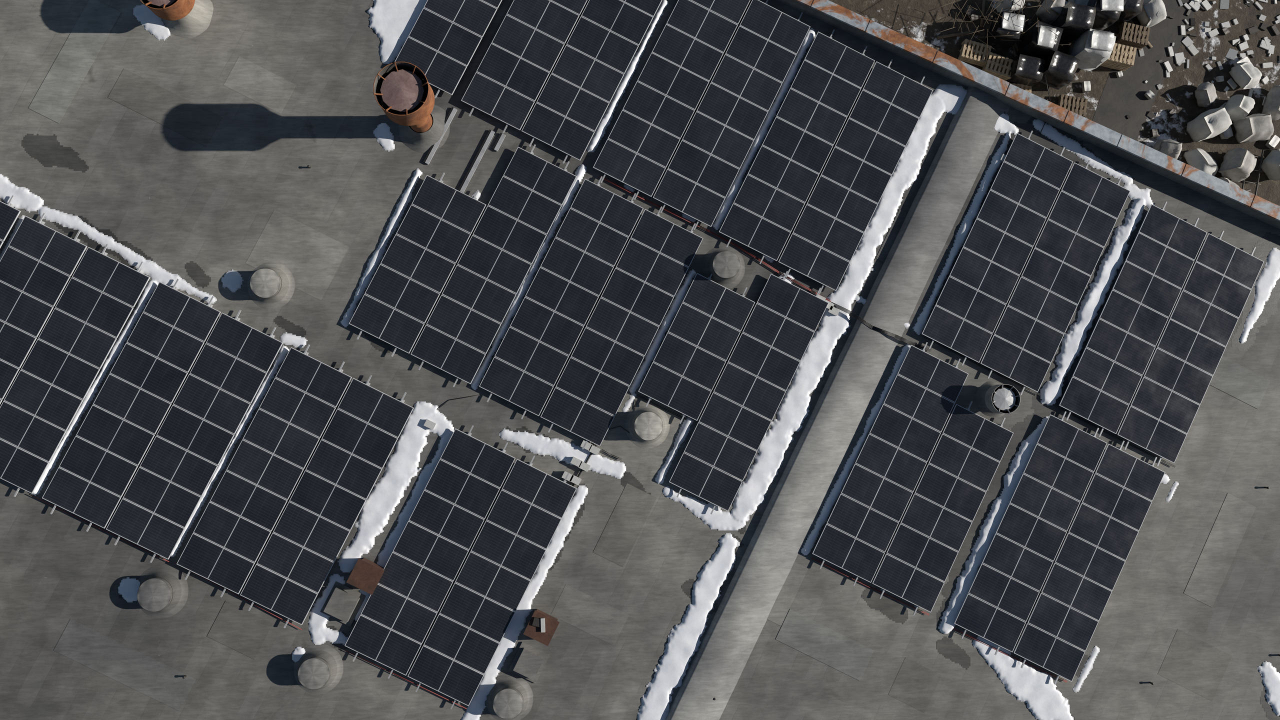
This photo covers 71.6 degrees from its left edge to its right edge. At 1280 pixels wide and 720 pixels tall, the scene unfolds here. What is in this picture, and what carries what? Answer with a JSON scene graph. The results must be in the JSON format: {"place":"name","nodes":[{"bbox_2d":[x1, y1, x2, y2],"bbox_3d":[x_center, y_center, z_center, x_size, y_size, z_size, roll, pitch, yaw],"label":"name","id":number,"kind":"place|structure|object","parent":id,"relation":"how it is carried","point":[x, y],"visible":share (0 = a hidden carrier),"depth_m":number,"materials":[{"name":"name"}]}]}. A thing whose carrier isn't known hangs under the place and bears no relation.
{"place":"outdoors","nodes":[
{"label":"outdoors","id":0,"kind":"place"},
{"bbox_2d":[0,0,1279,719],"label":"flat roof","id":1,"kind":"structure","parent":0,"point":[166,198],"depth_m":27.98,"materials":[{"name":"concrete"}]},
{"bbox_2d":[0,195,20,247],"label":"solar table","id":2,"kind":"object","parent":1,"relation":"on","point":[9,213],"visible":1,"depth_m":27.25,"materials":[{"name":"glass"}]},
{"bbox_2d":[0,213,149,496],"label":"solar table","id":3,"kind":"object","parent":1,"relation":"on","point":[35,395],"visible":1,"depth_m":27.14,"materials":[{"name":"glass"}]},
{"bbox_2d":[42,279,283,562],"bbox_3d":[-14.590,1.828,27.280,4.215,0.209,8.026,27,86,-1],"label":"solar table","id":4,"kind":"object","parent":1,"relation":"on","point":[78,490],"visible":1,"depth_m":27.18,"materials":[{"name":"glass"}]},
{"bbox_2d":[137,565,188,617],"bbox_3d":[-14.594,7.054,26.835,1.590,0.548,1.591,0,87,-3],"label":"roof vent","id":5,"kind":"object","parent":1,"relation":"on","point":[163,591],"visible":1,"depth_m":26.91,"materials":[{"name":"metal"}]},
{"bbox_2d":[139,0,213,37],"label":"roof vent","id":6,"kind":"object","parent":1,"relation":"on","point":[188,18],"visible":1,"depth_m":27.76,"materials":[{"name":"metal"}]},
{"bbox_2d":[247,261,294,308],"bbox_3d":[-11.522,-2.354,27.465,1.466,0.598,1.485,0,87,-3],"label":"roof vent","id":7,"kind":"object","parent":1,"relation":"on","point":[271,285],"visible":1,"depth_m":27.58,"materials":[{"name":"metal"}]},
{"bbox_2d":[176,344,413,627],"bbox_3d":[-10.567,3.850,27.384,4.215,0.211,8.026,27,86,-1],"label":"solar table","id":8,"kind":"object","parent":1,"relation":"on","point":[235,537],"visible":1,"depth_m":27.28,"materials":[{"name":"glass"}]},
{"bbox_2d":[293,644,343,694],"bbox_3d":[-9.849,9.474,26.948,1.501,0.568,1.512,0,87,-3],"label":"roof vent","id":9,"kind":"object","parent":1,"relation":"on","point":[318,669],"visible":1,"depth_m":27.06,"materials":[{"name":"metal"}]},
{"bbox_2d":[373,61,449,152],"bbox_3d":[-6.786,-7.497,26.539,1.629,3.485,1.633,0,87,-3],"label":"chimney pipe","id":10,"kind":"object","parent":1,"relation":"on","point":[403,93],"visible":1,"depth_m":25.24,"materials":[{"name":"metal"}]},
{"bbox_2d":[320,581,549,683],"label":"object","id":11,"kind":"object","parent":1,"relation":"on","point":[343,603],"visible":1,"depth_m":27.30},
{"bbox_2d":[394,0,501,98],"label":"solar table","id":12,"kind":"object","parent":1,"relation":"on","point":[456,43],"visible":0.91,"depth_m":28.25,"materials":[{"name":"glass"}]},
{"bbox_2d":[346,558,559,645],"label":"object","id":13,"kind":"object","parent":1,"relation":"on","point":[366,575],"visible":1,"depth_m":27.07,"materials":[{"name":"metal"}]},
{"bbox_2d":[344,425,576,708],"bbox_3d":[-5.503,6.377,27.517,4.215,0.211,8.026,27,86,-1],"label":"solar table","id":14,"kind":"object","parent":1,"relation":"on","point":[379,637],"visible":0.98,"depth_m":27.41,"materials":[{"name":"glass"}]},
{"bbox_2d":[349,144,576,386],"bbox_3d":[-5.542,-3.483,28.032,4.215,0.211,8.026,27,86,-1],"label":"solar table","id":15,"kind":"object","parent":1,"relation":"on","point":[377,318],"visible":1,"depth_m":27.89,"materials":[{"name":"glass"}]},
{"bbox_2d":[423,107,505,192],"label":"mounting rails","id":16,"kind":"object","parent":1,"relation":"on","point":[477,159],"visible":1,"depth_m":28.25,"materials":[{"name":"grey metal"}]},
{"bbox_2d":[485,674,533,719],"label":"roof vent","id":17,"kind":"object","parent":1,"relation":"on","point":[509,697],"visible":1,"depth_m":27.29,"materials":[{"name":"metal"}]},
{"bbox_2d":[21,133,1089,677],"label":"roof damp stains","id":18,"kind":"object","parent":1,"relation":"on","point":[47,149],"visible":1,"depth_m":27.84,"materials":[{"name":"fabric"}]},
{"bbox_2d":[461,0,661,163],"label":"solar table","id":19,"kind":"object","parent":1,"relation":"on","point":[626,20],"visible":1,"depth_m":28.39,"materials":[{"name":"glass"}]},
{"bbox_2d":[479,176,703,449],"bbox_3d":[-1.507,-1.525,28.141,4.215,0.212,8.026,27,86,-1],"label":"solar table","id":20,"kind":"object","parent":1,"relation":"on","point":[542,362],"visible":1,"depth_m":28.04,"materials":[{"name":"glass"}]},
{"bbox_2d":[29,75,1175,708],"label":"pv cables","id":21,"kind":"object","parent":1,"relation":"on","point":[687,419],"visible":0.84,"depth_m":28.46,"materials":[{"name":"black rubber"}]},
{"bbox_2d":[0,0,1279,719],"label":"roof snow patches","id":22,"kind":"object","parent":1,"relation":"on","point":[392,22],"visible":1,"depth_m":28.24,"materials":[{"name":"white snow"}]},
{"bbox_2d":[625,402,669,448],"bbox_3d":[0.255,2.067,27.836,1.424,0.628,1.455,0,87,-3],"label":"roof vent","id":23,"kind":"object","parent":1,"relation":"on","point":[648,426],"visible":1,"depth_m":28.00,"materials":[{"name":"metal"}]},
{"bbox_2d":[28,0,1270,712],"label":"roof patches","id":24,"kind":"object","parent":1,"relation":"on","point":[308,258],"visible":1,"depth_m":27.91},
{"bbox_2d":[52,116,1279,719],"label":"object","id":25,"kind":"object","parent":1,"relation":"on","point":[1032,422],"visible":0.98,"depth_m":28.73,"materials":[{"name":"fabric"}]},
{"bbox_2d":[593,0,810,229],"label":"solar table","id":26,"kind":"object","parent":1,"relation":"on","point":[679,50],"visible":1,"depth_m":28.57,"materials":[{"name":"glass"}]},
{"bbox_2d":[702,245,744,288],"bbox_3d":[2.704,-2.993,28.210,1.392,0.668,1.413,0,87,-3],"label":"roof vent","id":27,"kind":"object","parent":1,"relation":"on","point":[724,265],"visible":1,"depth_m":28.30,"materials":[{"name":"metal"}]},
{"bbox_2d":[182,165,1279,700],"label":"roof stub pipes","id":28,"kind":"object","parent":1,"relation":"on","point":[714,699],"visible":1,"depth_m":28.41,"materials":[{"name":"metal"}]},
{"bbox_2d":[638,271,828,514],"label":"solar table","id":29,"kind":"object","parent":1,"relation":"on","point":[729,456],"visible":1,"depth_m":28.16,"materials":[{"name":"glass"}]},
{"bbox_2d":[719,29,932,293],"bbox_3d":[6.047,-6.452,28.796,4.215,0.212,8.026,27,86,-1],"label":"solar table","id":30,"kind":"object","parent":1,"relation":"on","point":[832,74],"visible":1,"depth_m":28.69,"materials":[{"name":"glass"}]},
{"bbox_2d":[665,86,1010,719],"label":"roof expansion curb","id":31,"kind":"structure","parent":1,"relation":"on","point":[733,632],"depth_m":28.34,"materials":[{"name":"concrete"}]},
{"bbox_2d":[812,342,1013,615],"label":"solar table","id":32,"kind":"object","parent":1,"relation":"on","point":[872,528],"visible":1,"depth_m":28.29,"materials":[{"name":"glass"}]},
{"bbox_2d":[975,381,1020,417],"bbox_3d":[11.485,1.247,28.344,1.192,0.885,1.191,0,87,-3],"label":"roof vent","id":33,"kind":"object","parent":1,"relation":"on","point":[994,399],"visible":1,"depth_m":28.14,"materials":[{"name":"metal"}]},
{"bbox_2d":[921,130,1130,395],"bbox_3d":[12.593,-3.193,28.968,4.215,0.211,8.026,27,86,-1],"label":"solar table","id":34,"kind":"object","parent":1,"relation":"on","point":[1030,192],"visible":1,"depth_m":28.86,"materials":[{"name":"glass"}]},
{"bbox_2d":[776,0,1279,228],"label":"parapet wall","id":35,"kind":"structure","parent":1,"relation":"on","point":[855,32],"depth_m":29.11,"materials":[{"name":"grey concrete"}]},
{"bbox_2d":[794,0,1279,221],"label":"parapet coping","id":36,"kind":"object","parent":35,"relation":"on","point":[1042,106],"visible":1,"depth_m":28.80,"materials":[{"name":"grey metal"}]},
{"bbox_2d":[954,411,1165,684],"bbox_3d":[13.484,6.000,28.533,4.215,0.211,8.026,27,86,-1],"label":"solar table","id":37,"kind":"object","parent":1,"relation":"on","point":[1013,598],"visible":1,"depth_m":28.43,"materials":[{"name":"glass"}]},
{"bbox_2d":[1059,201,1263,466],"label":"solar table","id":38,"kind":"object","parent":1,"relation":"on","point":[1166,246],"visible":1,"depth_m":28.98,"materials":[{"name":"glass"}]},
{"bbox_2d":[423,147,1005,486],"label":"pv junction boxes","id":39,"kind":"object","parent":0,"point":[581,464],"visible":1,"depth_m":27.84,"materials":[{"name":"grey plastic"}]},
{"bbox_2d":[828,0,1279,205],"bbox_3d":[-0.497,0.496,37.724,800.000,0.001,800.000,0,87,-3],"label":"yard ground","id":40,"kind":"structure","parent":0,"point":[915,20],"depth_m":39.62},
{"bbox_2d":[928,0,1056,57],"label":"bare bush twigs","id":41,"kind":"object","parent":40,"relation":"on","point":[986,19],"visible":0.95,"depth_m":37.34,"materials":[{"name":"brown wood"}]},
{"bbox_2d":[958,22,1150,116],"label":"wooden pallets","id":42,"kind":"object","parent":40,"relation":"on","point":[1122,58],"visible":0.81,"depth_m":39.00,"materials":[{"name":"brown wood"}]},
{"bbox_2d":[985,0,1143,89],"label":"wrapped pallet loads","id":43,"kind":"object","parent":40,"relation":"on","point":[1037,58],"visible":0.96,"depth_m":38.13,"materials":[{"name":"white plastic"}]},
{"bbox_2d":[937,0,1279,150],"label":"yard rubble and boards","id":44,"kind":"object","parent":40,"relation":"on","point":[1272,142],"visible":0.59,"depth_m":39.38,"materials":[{"name":"concrete"}]},
{"bbox_2d":[996,0,1279,187],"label":"big yard bags","id":45,"kind":"object","parent":40,"relation":"on","point":[1238,165],"visible":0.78,"depth_m":38.95,"materials":[{"name":"white fabric"}]},
{"bbox_2d":[1092,0,1194,140],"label":"dirt path","id":46,"kind":"structure","parent":40,"relation":"on","point":[1122,98],"depth_m":39.59,"materials":[{"name":"asphalt"}]},
{"bbox_2d":[1126,0,1279,118],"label":"yard debris","id":47,"kind":"object","parent":40,"relation":"on","point":[1187,41],"visible":0.94,"depth_m":39.85,"materials":[{"name":"grey concrete"}]},
{"bbox_2d":[1229,149,1265,195],"bbox_3d":[25.858,-7.425,39.180,2.778,0.387,4.316,12,86,-2],"label":"scrap metal","id":48,"kind":"object","parent":40,"relation":"on","point":[1259,170],"visible":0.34,"depth_m":39.14,"materials":[{"name":"metal"}]}
]}

